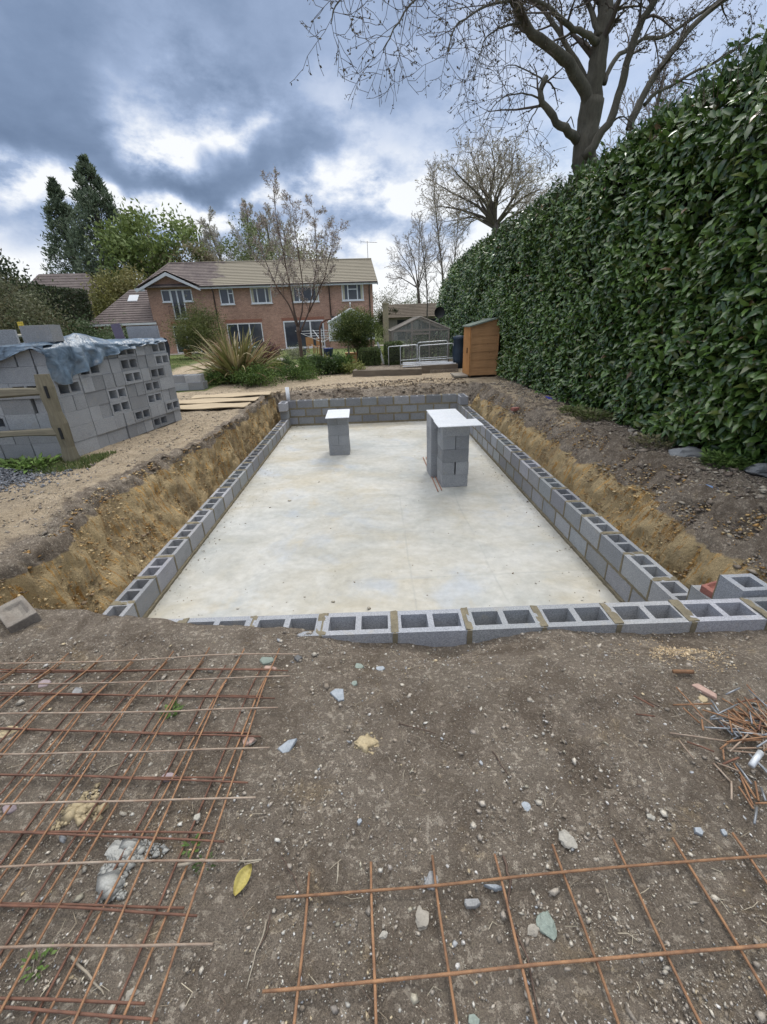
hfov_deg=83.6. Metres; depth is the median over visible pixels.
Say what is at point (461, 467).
concrete block
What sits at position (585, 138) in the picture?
bare oak
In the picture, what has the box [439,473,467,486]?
concrete block
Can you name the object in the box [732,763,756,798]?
steel offcut
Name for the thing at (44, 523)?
path grit
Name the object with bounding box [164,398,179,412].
concrete block
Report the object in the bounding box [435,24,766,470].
laurel hedge
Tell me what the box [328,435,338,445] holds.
concrete block
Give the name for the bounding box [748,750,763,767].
plastic plug
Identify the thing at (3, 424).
concrete block
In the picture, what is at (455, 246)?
birch tree
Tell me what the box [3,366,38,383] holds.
concrete block
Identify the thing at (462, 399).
corner return
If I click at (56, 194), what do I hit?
conifer tree
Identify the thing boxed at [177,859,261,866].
twig
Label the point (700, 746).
steel offcut
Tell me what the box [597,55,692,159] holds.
bare tree
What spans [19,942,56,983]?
weed
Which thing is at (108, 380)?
concrete block
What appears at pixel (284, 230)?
poplar tree
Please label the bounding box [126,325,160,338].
grey sheet
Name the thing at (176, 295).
french window
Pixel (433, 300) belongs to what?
shrub
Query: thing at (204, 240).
poplar tree
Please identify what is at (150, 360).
concrete block
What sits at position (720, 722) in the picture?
steel offcut
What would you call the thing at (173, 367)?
lawn
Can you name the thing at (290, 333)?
patio door
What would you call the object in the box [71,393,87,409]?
concrete block
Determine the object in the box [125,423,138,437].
concrete block
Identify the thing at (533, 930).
stone
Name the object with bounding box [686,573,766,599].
corner return
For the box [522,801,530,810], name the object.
stone
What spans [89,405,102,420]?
concrete block
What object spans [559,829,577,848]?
stone
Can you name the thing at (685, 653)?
sawdust
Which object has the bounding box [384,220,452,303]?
bare tree
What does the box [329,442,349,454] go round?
concrete block
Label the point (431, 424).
concrete block
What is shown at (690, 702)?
steel offcut
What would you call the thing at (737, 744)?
steel offcut
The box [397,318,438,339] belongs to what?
door
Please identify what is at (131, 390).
concrete block
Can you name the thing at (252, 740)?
stone shard
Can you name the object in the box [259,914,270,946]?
twig
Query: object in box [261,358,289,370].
shrub
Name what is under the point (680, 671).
rusty tube
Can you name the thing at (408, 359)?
cold frame hoop
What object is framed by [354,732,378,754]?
mortar crumbs
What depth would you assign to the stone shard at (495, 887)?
1.33 m
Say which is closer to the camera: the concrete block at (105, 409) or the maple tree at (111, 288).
the concrete block at (105, 409)
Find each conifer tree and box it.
[37,175,104,280]
[52,153,140,277]
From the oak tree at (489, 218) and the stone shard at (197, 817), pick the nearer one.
the stone shard at (197, 817)
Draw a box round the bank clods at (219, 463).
[0,384,766,612]
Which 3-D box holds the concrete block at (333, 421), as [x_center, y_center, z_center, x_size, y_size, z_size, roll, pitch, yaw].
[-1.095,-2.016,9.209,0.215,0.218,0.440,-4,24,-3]
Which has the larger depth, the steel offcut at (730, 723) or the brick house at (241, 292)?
the brick house at (241, 292)
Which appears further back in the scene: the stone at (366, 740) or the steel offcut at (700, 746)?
the stone at (366, 740)
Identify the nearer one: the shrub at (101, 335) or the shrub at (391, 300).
the shrub at (101, 335)
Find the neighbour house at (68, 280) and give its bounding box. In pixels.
[31,273,104,327]
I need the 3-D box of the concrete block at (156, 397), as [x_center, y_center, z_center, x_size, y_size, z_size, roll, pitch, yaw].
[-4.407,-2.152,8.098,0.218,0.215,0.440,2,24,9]
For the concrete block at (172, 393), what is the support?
on the concrete block at (172, 405)
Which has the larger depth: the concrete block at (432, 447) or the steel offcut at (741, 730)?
the concrete block at (432, 447)
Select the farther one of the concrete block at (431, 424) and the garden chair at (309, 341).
the garden chair at (309, 341)
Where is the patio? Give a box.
[170,344,386,354]
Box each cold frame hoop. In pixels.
[388,345,416,365]
[400,344,417,366]
[417,340,447,361]
[419,343,453,366]
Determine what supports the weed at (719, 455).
on the ground at (218, 912)
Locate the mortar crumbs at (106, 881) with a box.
[95,868,127,903]
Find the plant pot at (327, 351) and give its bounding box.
[323,348,333,356]
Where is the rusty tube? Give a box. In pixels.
[672,669,694,673]
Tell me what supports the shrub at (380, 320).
on the ground at (218, 912)
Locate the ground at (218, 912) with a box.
[0,326,766,1023]
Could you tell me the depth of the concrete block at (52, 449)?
6.46 m
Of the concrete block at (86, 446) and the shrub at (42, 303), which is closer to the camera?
the concrete block at (86, 446)
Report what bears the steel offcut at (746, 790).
on the ground at (218, 912)
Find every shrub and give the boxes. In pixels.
[0,248,52,313]
[0,268,80,342]
[0,286,71,340]
[62,311,128,338]
[160,292,235,359]
[204,366,233,384]
[225,359,285,387]
[248,338,266,357]
[255,338,282,357]
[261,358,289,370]
[271,354,330,380]
[276,355,295,370]
[282,342,309,358]
[296,354,317,371]
[307,349,349,374]
[332,352,354,372]
[337,358,370,373]
[373,284,408,325]
[375,307,400,334]
[396,288,437,303]
[402,329,450,360]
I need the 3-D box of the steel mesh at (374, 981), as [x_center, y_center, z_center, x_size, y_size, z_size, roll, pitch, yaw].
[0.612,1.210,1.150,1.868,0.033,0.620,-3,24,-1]
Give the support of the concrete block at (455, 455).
on the concrete block at (461, 467)
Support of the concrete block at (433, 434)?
on the concrete block
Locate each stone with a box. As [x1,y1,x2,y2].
[0,726,17,737]
[15,699,24,704]
[124,987,139,1000]
[354,736,378,747]
[379,931,387,938]
[415,905,428,930]
[424,871,437,889]
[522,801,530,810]
[527,924,537,936]
[536,911,556,940]
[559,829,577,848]
[646,813,655,820]
[668,446,707,457]
[743,463,766,477]
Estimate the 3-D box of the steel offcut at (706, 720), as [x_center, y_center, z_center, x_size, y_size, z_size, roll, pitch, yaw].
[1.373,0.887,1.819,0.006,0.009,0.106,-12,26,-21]
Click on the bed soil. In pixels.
(382, 367)
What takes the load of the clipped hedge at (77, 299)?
on the ground at (218, 912)
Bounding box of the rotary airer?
[301,329,330,357]
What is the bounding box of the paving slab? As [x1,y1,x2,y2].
[450,372,467,377]
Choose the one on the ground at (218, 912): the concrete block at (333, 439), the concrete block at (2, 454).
the concrete block at (2, 454)
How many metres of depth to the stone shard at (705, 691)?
2.00 m
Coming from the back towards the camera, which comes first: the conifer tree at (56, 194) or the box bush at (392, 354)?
the conifer tree at (56, 194)
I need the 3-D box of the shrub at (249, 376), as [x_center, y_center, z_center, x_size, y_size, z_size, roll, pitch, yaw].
[-4.018,-4.425,13.836,1.857,1.008,1.978,-3,24,-1]
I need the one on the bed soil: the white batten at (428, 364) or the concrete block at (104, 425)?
the white batten at (428, 364)
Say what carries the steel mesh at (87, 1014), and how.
on the ground at (218, 912)
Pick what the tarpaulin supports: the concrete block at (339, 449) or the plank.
the plank
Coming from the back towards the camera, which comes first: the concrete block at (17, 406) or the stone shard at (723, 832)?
the concrete block at (17, 406)
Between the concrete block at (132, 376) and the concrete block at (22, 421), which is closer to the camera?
the concrete block at (22, 421)
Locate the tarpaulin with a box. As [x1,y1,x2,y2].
[0,333,169,384]
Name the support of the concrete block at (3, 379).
on the concrete block at (4, 385)
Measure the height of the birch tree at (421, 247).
10.476 m
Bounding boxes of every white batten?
[403,361,447,362]
[403,362,452,364]
[403,363,455,366]
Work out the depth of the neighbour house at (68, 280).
44.62 m
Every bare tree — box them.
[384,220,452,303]
[550,126,604,187]
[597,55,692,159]
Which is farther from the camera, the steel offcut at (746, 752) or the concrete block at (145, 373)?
the concrete block at (145, 373)
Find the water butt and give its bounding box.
[452,335,463,368]
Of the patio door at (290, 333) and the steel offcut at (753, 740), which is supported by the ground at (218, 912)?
the steel offcut at (753, 740)
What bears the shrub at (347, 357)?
on the ground at (218, 912)
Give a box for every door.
[172,326,201,352]
[283,320,325,348]
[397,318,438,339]
[462,327,470,374]
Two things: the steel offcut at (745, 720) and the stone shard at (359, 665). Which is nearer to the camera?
the steel offcut at (745, 720)
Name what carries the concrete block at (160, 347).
on the concrete block at (160, 359)
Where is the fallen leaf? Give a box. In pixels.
[233,863,251,895]
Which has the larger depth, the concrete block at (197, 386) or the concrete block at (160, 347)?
the concrete block at (197, 386)
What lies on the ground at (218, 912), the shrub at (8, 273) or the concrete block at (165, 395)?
the shrub at (8, 273)
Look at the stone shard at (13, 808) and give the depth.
1.60 m
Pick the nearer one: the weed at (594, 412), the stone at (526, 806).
the stone at (526, 806)
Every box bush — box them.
[358,346,380,365]
[383,340,402,364]
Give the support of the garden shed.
on the ground at (218, 912)
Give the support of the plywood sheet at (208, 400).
on the ground at (218, 912)
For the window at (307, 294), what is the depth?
34.18 m
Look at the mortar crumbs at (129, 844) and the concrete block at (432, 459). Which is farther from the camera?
the concrete block at (432, 459)
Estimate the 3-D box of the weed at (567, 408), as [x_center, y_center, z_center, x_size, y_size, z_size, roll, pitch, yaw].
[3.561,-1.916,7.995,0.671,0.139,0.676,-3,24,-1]
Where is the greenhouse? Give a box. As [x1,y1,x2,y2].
[388,316,450,361]
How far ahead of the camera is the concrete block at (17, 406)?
6.20 m
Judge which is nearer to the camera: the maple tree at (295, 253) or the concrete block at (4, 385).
the concrete block at (4, 385)
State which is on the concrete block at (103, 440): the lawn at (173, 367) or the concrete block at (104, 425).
the concrete block at (104, 425)
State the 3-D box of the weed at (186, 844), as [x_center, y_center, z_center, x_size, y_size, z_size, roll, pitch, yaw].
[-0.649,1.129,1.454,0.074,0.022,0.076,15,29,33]
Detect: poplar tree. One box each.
[187,219,216,261]
[195,206,242,260]
[226,197,274,260]
[241,205,291,258]
[271,215,322,259]
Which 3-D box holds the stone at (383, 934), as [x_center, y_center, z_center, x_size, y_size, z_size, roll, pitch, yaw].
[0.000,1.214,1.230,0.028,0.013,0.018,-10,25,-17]
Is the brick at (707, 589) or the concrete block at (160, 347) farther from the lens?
the concrete block at (160, 347)
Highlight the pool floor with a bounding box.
[148,421,619,618]
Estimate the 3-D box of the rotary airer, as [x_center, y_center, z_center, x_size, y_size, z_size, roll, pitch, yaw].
[-2.891,-7.868,20.369,1.788,1.550,1.788,6,25,17]
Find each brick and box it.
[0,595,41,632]
[511,407,519,410]
[700,581,716,597]
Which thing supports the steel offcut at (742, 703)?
on the steel offcut
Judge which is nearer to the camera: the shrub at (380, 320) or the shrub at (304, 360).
the shrub at (304, 360)
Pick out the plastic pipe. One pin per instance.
(287, 393)
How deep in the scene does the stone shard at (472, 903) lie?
1.30 m
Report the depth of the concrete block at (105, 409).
6.95 m
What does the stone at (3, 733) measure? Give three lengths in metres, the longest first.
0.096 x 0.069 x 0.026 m
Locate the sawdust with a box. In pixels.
[608,637,745,694]
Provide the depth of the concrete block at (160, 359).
8.22 m
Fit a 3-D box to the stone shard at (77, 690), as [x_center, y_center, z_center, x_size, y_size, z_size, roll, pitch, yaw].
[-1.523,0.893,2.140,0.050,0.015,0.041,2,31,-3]
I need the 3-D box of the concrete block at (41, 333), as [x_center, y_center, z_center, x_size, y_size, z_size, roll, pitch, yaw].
[-4.849,-2.534,6.092,0.440,0.218,0.215,-1,24,3]
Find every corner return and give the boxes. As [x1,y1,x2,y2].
[278,402,289,419]
[457,394,467,405]
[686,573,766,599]
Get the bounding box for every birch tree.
[411,211,437,339]
[425,153,452,290]
[446,191,466,272]
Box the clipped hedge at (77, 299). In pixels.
[1,280,96,335]
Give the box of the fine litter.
[2,634,766,1023]
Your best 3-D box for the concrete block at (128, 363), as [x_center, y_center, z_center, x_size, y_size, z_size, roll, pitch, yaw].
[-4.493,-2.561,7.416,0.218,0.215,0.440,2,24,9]
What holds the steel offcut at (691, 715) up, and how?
on the ground at (218, 912)
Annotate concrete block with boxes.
[0,330,20,345]
[0,355,18,367]
[0,367,7,383]
[0,384,13,399]
[0,399,38,414]
[0,415,9,429]
[0,430,15,444]
[0,445,5,458]
[1,444,35,458]
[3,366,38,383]
[5,413,40,429]
[8,383,39,398]
[11,429,30,443]
[14,349,34,366]
[19,325,64,342]
[26,429,58,443]
[30,349,46,365]
[32,443,61,457]
[34,396,75,412]
[36,366,78,381]
[36,413,51,428]
[53,378,83,397]
[63,408,92,427]
[70,422,96,442]
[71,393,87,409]
[75,436,100,455]
[78,364,101,377]
[79,377,95,392]
[84,389,108,407]
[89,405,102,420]
[91,375,105,390]
[93,416,116,434]
[97,433,109,447]
[99,359,110,374]
[99,403,112,418]
[102,373,115,388]
[106,355,116,358]
[106,385,127,401]
[106,427,128,444]
[108,358,121,372]
[109,398,131,415]
[112,372,125,386]
[114,413,125,428]
[117,349,135,357]
[118,356,138,371]
[123,369,142,384]
[123,411,135,425]
[125,383,136,397]
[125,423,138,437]
[129,394,148,410]
[133,406,151,422]
[134,346,144,355]
[134,382,145,395]
[136,355,147,368]
[136,421,145,434]
[140,368,150,380]
[143,344,151,354]
[143,379,160,393]
[144,418,153,431]
[145,354,155,367]
[146,390,163,405]
[149,365,165,379]
[149,404,158,417]
[151,342,166,353]
[151,413,168,428]
[153,353,169,365]
[157,402,165,414]
[159,376,174,389]
[161,389,170,401]
[163,364,172,376]
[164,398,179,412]
[166,411,174,423]
[168,387,176,399]
[173,375,185,382]
[173,409,181,421]
[175,383,188,390]
[184,374,202,382]
[188,382,205,389]
[327,418,337,425]
[328,423,348,435]
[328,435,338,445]
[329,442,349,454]
[337,418,347,424]
[338,435,349,444]
[427,412,437,429]
[427,438,437,453]
[427,460,436,476]
[429,428,437,441]
[429,452,437,465]
[437,432,455,449]
[437,456,454,474]
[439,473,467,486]
[440,426,469,436]
[440,448,468,462]
[454,461,468,474]
[455,436,468,448]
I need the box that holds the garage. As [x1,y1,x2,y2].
[388,303,445,340]
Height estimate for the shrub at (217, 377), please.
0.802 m
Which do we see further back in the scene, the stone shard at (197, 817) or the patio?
the patio
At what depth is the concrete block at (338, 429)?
9.11 m
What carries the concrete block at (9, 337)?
on the tarpaulin
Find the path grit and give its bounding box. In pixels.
[0,391,282,558]
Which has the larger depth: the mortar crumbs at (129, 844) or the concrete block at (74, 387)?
the concrete block at (74, 387)
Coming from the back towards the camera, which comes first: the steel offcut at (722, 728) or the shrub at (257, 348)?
the shrub at (257, 348)
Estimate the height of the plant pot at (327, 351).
0.550 m
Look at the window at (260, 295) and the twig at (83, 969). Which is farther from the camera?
the window at (260, 295)
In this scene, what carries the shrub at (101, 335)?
on the ground at (218, 912)
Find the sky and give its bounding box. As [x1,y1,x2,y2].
[0,0,766,321]
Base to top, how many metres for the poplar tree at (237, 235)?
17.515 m
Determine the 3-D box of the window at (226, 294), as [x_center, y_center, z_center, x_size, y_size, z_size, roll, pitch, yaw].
[-12.243,-16.808,33.522,1.130,1.180,0.120,-5,24,-6]
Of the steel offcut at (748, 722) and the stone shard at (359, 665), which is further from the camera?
the stone shard at (359, 665)
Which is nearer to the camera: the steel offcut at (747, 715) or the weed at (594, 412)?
the steel offcut at (747, 715)
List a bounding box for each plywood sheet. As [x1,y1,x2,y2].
[179,396,259,403]
[180,402,250,409]
[190,391,271,398]
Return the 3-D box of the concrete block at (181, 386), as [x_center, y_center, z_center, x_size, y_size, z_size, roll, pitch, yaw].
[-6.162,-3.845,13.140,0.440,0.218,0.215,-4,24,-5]
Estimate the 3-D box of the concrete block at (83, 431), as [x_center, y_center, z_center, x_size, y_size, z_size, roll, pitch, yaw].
[-4.671,-1.224,6.554,0.215,0.218,0.440,2,24,9]
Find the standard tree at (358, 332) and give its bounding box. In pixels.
[326,300,387,361]
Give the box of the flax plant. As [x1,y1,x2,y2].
[181,324,293,383]
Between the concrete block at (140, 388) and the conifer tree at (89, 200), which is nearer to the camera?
the concrete block at (140, 388)
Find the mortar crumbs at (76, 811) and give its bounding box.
[50,782,108,829]
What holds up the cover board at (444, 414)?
on the concrete block at (431, 424)
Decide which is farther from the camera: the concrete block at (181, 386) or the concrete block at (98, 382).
the concrete block at (181, 386)
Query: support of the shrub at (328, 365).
on the ground at (218, 912)
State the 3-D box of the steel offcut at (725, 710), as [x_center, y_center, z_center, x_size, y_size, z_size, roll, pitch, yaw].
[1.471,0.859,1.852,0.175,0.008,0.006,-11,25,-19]
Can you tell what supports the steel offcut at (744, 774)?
on the steel offcut at (746, 783)
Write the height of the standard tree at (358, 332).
2.808 m
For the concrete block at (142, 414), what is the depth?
7.76 m
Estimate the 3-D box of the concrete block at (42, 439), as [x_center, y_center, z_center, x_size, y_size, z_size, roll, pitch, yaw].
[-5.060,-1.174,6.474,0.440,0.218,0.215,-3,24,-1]
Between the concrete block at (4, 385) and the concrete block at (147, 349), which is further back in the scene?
the concrete block at (147, 349)
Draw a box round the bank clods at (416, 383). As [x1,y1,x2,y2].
[285,377,471,399]
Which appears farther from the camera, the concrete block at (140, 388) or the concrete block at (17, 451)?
the concrete block at (140, 388)
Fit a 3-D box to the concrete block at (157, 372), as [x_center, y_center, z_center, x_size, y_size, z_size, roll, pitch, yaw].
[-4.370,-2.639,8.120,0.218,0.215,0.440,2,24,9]
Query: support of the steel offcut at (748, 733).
on the steel offcut
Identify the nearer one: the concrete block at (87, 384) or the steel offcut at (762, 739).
the steel offcut at (762, 739)
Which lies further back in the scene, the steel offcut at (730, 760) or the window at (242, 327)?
the window at (242, 327)
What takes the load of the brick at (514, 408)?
on the ground at (218, 912)
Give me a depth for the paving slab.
14.22 m
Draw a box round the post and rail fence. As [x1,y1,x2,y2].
[0,374,80,461]
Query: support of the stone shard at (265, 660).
on the ground at (218, 912)
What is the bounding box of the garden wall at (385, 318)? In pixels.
[382,303,388,342]
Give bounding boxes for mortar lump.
[104,839,121,859]
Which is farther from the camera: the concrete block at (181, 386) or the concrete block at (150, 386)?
the concrete block at (181, 386)
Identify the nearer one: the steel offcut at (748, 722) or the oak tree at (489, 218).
the steel offcut at (748, 722)
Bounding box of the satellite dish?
[434,307,444,337]
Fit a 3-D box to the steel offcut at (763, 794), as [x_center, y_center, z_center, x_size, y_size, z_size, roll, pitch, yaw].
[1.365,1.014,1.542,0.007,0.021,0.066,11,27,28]
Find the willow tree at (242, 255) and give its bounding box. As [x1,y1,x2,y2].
[209,212,286,260]
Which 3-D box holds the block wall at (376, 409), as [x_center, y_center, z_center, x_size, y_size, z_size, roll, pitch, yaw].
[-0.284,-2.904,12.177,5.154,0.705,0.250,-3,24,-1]
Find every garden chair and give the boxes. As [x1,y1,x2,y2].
[305,337,315,352]
[313,337,323,353]
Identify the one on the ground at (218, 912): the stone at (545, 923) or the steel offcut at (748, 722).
the stone at (545, 923)
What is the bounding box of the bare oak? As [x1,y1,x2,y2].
[290,0,765,181]
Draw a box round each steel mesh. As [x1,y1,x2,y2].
[0,647,298,1023]
[0,660,287,1023]
[0,665,269,1023]
[262,832,766,1023]
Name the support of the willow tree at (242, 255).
on the ground at (218, 912)
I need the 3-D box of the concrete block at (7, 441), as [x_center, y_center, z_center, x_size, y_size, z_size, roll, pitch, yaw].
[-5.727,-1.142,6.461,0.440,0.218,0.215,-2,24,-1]
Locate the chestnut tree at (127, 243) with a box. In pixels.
[83,197,207,290]
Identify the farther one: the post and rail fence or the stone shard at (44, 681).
the post and rail fence
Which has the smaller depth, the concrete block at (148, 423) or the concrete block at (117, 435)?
the concrete block at (117, 435)
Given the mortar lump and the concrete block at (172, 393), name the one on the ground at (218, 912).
the mortar lump
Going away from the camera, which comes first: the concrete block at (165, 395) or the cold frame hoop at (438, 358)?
the concrete block at (165, 395)
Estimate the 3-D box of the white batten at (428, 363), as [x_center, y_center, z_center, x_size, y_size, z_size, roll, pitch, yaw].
[1.675,-5.598,16.172,1.900,0.047,0.100,-3,24,-1]
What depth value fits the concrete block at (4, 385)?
6.08 m
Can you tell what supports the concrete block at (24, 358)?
on the concrete block at (25, 374)
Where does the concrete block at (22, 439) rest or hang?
on the concrete block at (17, 451)
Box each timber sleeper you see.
[353,368,421,376]
[421,364,457,373]
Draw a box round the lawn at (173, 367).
[170,354,289,386]
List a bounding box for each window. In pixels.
[160,290,171,302]
[169,289,187,318]
[182,289,193,301]
[219,288,235,305]
[227,323,263,347]
[250,287,272,304]
[291,286,319,302]
[341,284,363,301]
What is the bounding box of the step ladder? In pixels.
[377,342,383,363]
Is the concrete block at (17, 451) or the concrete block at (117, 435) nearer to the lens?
the concrete block at (17, 451)
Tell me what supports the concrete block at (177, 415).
on the ground at (218, 912)
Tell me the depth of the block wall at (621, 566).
4.99 m
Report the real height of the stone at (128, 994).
0.018 m
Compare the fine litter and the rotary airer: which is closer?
the fine litter
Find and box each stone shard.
[2,802,16,814]
[38,679,51,687]
[72,687,82,692]
[161,772,176,781]
[193,813,200,820]
[243,737,255,745]
[259,657,273,664]
[278,738,296,752]
[294,655,302,662]
[330,689,343,701]
[355,663,363,668]
[376,666,384,670]
[464,898,480,908]
[468,1014,479,1023]
[484,884,501,891]
[692,683,716,699]
[693,827,703,836]
[697,695,707,702]
[720,829,726,835]
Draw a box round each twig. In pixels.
[70,955,104,995]
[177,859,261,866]
[246,919,267,988]
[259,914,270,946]
[281,856,302,898]
[336,862,338,883]
[399,723,435,733]
[492,751,507,774]
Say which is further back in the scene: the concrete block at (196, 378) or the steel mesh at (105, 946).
the concrete block at (196, 378)
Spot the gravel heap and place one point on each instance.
(10, 473)
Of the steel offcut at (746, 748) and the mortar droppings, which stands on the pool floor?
the mortar droppings
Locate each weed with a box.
[0,455,32,467]
[4,452,61,473]
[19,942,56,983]
[159,699,183,718]
[181,833,200,857]
[191,851,215,874]
[557,404,591,414]
[570,406,615,422]
[628,432,676,450]
[699,447,764,470]
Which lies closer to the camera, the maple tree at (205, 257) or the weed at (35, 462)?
the weed at (35, 462)
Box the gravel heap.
[0,458,95,499]
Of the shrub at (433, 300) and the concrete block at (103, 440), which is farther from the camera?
the shrub at (433, 300)
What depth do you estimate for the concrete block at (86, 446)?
6.62 m
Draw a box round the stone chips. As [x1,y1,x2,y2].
[0,631,766,1023]
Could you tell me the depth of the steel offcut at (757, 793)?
1.55 m
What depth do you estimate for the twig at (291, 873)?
1.38 m
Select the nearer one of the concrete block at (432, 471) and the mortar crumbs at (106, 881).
the mortar crumbs at (106, 881)
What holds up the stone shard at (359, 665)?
on the ground at (218, 912)
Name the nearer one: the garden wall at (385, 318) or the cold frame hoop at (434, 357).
the cold frame hoop at (434, 357)
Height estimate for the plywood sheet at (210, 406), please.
0.038 m
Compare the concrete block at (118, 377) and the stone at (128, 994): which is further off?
the concrete block at (118, 377)
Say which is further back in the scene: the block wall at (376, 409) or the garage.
the garage
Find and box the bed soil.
[359,362,457,372]
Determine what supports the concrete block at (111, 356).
on the concrete block at (114, 365)
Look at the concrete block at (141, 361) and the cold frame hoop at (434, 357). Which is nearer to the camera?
the concrete block at (141, 361)
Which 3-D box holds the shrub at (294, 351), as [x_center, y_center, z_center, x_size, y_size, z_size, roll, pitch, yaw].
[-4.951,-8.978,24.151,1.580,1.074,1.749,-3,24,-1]
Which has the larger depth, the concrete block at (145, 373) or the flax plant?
the flax plant
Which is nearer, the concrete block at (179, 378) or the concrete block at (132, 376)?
the concrete block at (132, 376)
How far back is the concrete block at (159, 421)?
8.26 m
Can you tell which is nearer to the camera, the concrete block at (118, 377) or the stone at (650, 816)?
the stone at (650, 816)
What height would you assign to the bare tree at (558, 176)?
14.757 m
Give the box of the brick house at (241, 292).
[89,242,377,353]
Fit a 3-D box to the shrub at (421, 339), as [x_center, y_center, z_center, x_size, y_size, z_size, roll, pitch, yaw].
[1.777,-7.387,19.227,2.152,1.668,1.976,19,31,39]
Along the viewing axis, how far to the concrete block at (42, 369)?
5.99 m
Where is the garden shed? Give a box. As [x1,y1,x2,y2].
[462,316,499,375]
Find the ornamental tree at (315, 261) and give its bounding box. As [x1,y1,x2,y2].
[239,164,349,367]
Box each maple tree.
[75,260,151,317]
[145,236,225,274]
[251,225,336,259]
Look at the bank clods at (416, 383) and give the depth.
13.30 m
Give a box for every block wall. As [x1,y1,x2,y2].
[103,419,291,617]
[168,597,766,646]
[281,393,463,425]
[457,403,688,601]
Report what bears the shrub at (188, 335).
on the ground at (218, 912)
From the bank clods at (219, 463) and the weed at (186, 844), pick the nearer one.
the weed at (186, 844)
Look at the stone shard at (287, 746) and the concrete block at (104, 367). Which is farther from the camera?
the concrete block at (104, 367)
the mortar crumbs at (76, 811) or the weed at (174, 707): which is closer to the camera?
the mortar crumbs at (76, 811)
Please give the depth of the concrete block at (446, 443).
7.01 m
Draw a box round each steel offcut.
[633,695,654,706]
[636,713,654,716]
[669,732,726,741]
[673,703,712,705]
[676,687,703,716]
[678,740,694,759]
[683,707,699,722]
[687,741,713,751]
[694,711,720,730]
[702,709,745,724]
[704,726,742,729]
[710,704,737,717]
[710,705,738,736]
[713,763,730,781]
[714,716,732,735]
[717,763,738,771]
[719,719,765,738]
[721,716,766,727]
[722,698,753,717]
[722,712,750,724]
[722,757,739,764]
[723,723,758,735]
[725,687,739,694]
[725,720,766,721]
[726,736,766,742]
[726,747,765,748]
[727,712,732,732]
[729,733,748,751]
[730,731,766,735]
[730,781,732,799]
[731,722,760,734]
[732,709,756,731]
[732,750,766,754]
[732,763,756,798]
[735,702,760,730]
[735,763,751,784]
[737,698,763,721]
[738,739,761,741]
[738,786,753,808]
[740,777,753,805]
[749,690,766,706]
[753,806,757,824]
[754,781,759,801]
[760,787,766,801]
[761,727,764,753]
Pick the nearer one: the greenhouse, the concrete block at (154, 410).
the concrete block at (154, 410)
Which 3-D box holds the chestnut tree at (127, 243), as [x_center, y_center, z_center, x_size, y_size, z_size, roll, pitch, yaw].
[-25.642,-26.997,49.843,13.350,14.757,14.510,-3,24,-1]
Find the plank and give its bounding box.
[110,323,124,338]
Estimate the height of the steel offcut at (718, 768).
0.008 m
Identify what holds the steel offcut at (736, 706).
on the steel offcut
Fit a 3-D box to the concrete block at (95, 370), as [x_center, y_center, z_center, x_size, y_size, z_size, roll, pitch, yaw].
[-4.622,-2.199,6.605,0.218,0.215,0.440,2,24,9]
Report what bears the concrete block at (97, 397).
on the concrete block at (95, 413)
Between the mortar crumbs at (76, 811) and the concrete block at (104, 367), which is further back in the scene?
the concrete block at (104, 367)
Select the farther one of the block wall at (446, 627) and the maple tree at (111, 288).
the maple tree at (111, 288)
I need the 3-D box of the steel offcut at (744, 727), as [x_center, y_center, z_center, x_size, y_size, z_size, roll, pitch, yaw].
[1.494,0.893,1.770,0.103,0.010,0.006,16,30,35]
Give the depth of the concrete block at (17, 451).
6.45 m
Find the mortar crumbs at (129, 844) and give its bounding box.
[97,834,169,877]
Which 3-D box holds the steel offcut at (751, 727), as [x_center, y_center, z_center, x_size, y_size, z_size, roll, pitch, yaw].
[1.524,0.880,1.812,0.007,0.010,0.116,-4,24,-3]
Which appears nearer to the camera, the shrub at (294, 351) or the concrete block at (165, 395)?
the concrete block at (165, 395)
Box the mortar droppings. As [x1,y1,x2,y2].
[155,421,605,616]
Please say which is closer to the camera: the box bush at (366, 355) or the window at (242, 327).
the box bush at (366, 355)
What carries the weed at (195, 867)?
on the ground at (218, 912)
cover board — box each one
[325,409,349,418]
[426,409,465,420]
[434,419,483,427]
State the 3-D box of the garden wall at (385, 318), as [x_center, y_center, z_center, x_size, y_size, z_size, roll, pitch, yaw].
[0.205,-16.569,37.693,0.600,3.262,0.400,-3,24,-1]
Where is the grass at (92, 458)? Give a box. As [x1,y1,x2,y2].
[0,450,117,476]
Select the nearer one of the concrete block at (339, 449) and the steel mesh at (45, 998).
the steel mesh at (45, 998)
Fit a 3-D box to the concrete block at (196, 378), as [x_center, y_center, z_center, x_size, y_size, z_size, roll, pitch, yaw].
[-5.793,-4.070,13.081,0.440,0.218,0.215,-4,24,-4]
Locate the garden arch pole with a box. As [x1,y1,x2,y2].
[319,318,330,355]
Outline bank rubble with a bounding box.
[470,381,766,580]
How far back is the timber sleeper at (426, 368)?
15.17 m
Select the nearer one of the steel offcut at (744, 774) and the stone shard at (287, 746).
the steel offcut at (744, 774)
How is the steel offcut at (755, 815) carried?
on the ground at (218, 912)
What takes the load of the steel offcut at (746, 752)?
on the ground at (218, 912)
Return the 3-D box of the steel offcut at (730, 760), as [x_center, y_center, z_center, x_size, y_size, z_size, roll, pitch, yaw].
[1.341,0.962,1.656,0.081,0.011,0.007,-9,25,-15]
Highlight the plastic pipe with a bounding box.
[285,387,289,399]
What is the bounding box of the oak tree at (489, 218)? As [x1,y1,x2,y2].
[415,118,558,244]

